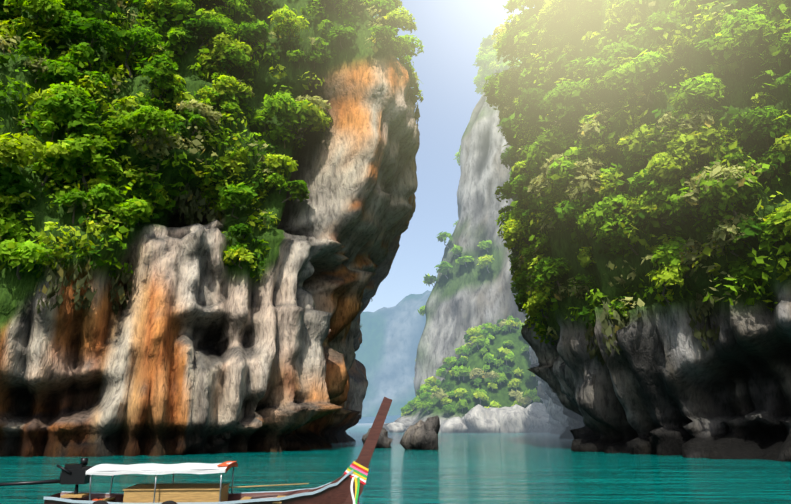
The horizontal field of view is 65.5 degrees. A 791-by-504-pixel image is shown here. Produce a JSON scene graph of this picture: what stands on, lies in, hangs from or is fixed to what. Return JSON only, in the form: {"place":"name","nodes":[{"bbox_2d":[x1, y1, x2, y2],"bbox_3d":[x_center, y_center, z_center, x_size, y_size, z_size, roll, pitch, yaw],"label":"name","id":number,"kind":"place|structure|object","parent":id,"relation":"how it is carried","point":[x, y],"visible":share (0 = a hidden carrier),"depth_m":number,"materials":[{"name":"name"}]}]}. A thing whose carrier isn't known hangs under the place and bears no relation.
{"place":"outdoors","nodes":[
{"label":"outdoors","id":0,"kind":"place"},
{"bbox_2d":[0,0,419,456],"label":"cliff","id":1,"kind":"structure","parent":0,"point":[196,345],"depth_m":56.00,"materials":[{"name":"grey stone"}]},
{"bbox_2d":[0,0,423,327],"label":"cliff tree","id":2,"kind":"object","parent":1,"relation":"on","point":[68,162],"depth_m":55.59,"materials":[{"name":"green plant"}]},
{"bbox_2d":[355,290,430,423],"bbox_3d":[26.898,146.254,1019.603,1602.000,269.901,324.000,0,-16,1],"label":"mountain rock","id":3,"kind":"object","parent":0,"point":[386,352],"visible":0.04,"depth_m":934.70,"materials":[{"name":"blue stone"}]},
{"bbox_2d":[0,423,790,503],"bbox_3d":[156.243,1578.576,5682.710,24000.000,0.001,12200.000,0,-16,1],"label":"sea water","id":4,"kind":"structure","parent":0,"point":[502,468],"depth_m":31.07,"materials":[{"name":"teal liquid"}]},
{"bbox_2d":[0,397,391,503],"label":"longtail boat","id":5,"kind":"object","parent":4,"relation":"on","point":[347,486],"visible":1,"depth_m":15.34,"materials":[{"name":"brown wood"}]},
{"bbox_2d":[362,427,392,447],"bbox_3d":[-1.885,20.047,64.092,3.608,3.944,3.147,8,-17,-27],"label":"sea stack rock","id":6,"kind":"object","parent":4,"relation":"in","point":[384,441],"visible":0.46,"depth_m":63.22,"materials":[{"name":"grey stone"}]},
{"bbox_2d":[387,422,406,432],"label":"boulder","id":7,"kind":"object","parent":4,"relation":"in","point":[395,427],"visible":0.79,"depth_m":161.92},
{"bbox_2d":[400,415,439,449],"bbox_3d":[2.642,18.745,59.986,3.310,5.443,3.338,14,-21,-40],"label":"sea stack rock","id":8,"kind":"object","parent":4,"relation":"in","point":[420,435],"visible":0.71,"depth_m":59.44,"materials":[{"name":"grey stone"}]},
{"bbox_2d":[441,417,468,432],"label":"boulder","id":9,"kind":"object","parent":4,"relation":"in","point":[454,425],"visible":0.67,"depth_m":156.25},
{"bbox_2d":[383,327,542,431],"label":"hillside","id":10,"kind":"structure","parent":4,"relation":"in","point":[500,394],"depth_m":179.69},
{"bbox_2d":[400,316,540,415],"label":"island tree","id":11,"kind":"object","parent":10,"relation":"on","point":[423,394],"depth_m":180.27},
{"bbox_2d":[461,404,499,432],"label":"boulder","id":12,"kind":"object","parent":10,"relation":"on","point":[478,418],"visible":0.58,"depth_m":156.14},
{"bbox_2d":[489,404,534,432],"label":"boulder","id":13,"kind":"object","parent":10,"relation":"on","point":[515,418],"visible":0.48,"depth_m":155.95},
{"bbox_2d":[413,69,529,399],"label":"rock cliff","id":14,"kind":"structure","parent":4,"relation":"on","point":[461,299],"depth_m":210.46,"materials":[{"name":"grey stone"}]},
{"bbox_2d":[415,34,521,361],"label":"trees","id":15,"kind":"object","parent":14,"relation":"on","point":[486,53],"depth_m":244.08,"materials":[{"name":"green plant"}]},
{"bbox_2d":[525,402,550,432],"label":"boulder","id":16,"kind":"object","parent":4,"relation":"in","point":[539,416],"visible":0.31,"depth_m":159.79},
{"bbox_2d":[363,0,534,311],"label":"sky","id":17,"kind":"structure","parent":0,"point":[451,33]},
{"bbox_2d":[514,0,790,461],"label":"cliff","id":18,"kind":"structure","parent":0,"point":[664,383],"depth_m":48.81,"materials":[{"name":"grey stone"}]},
{"bbox_2d":[481,0,790,365],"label":"cliff tree","id":19,"kind":"object","parent":18,"relation":"on","point":[585,188],"depth_m":49.03,"materials":[{"name":"green plant"}]}
]}

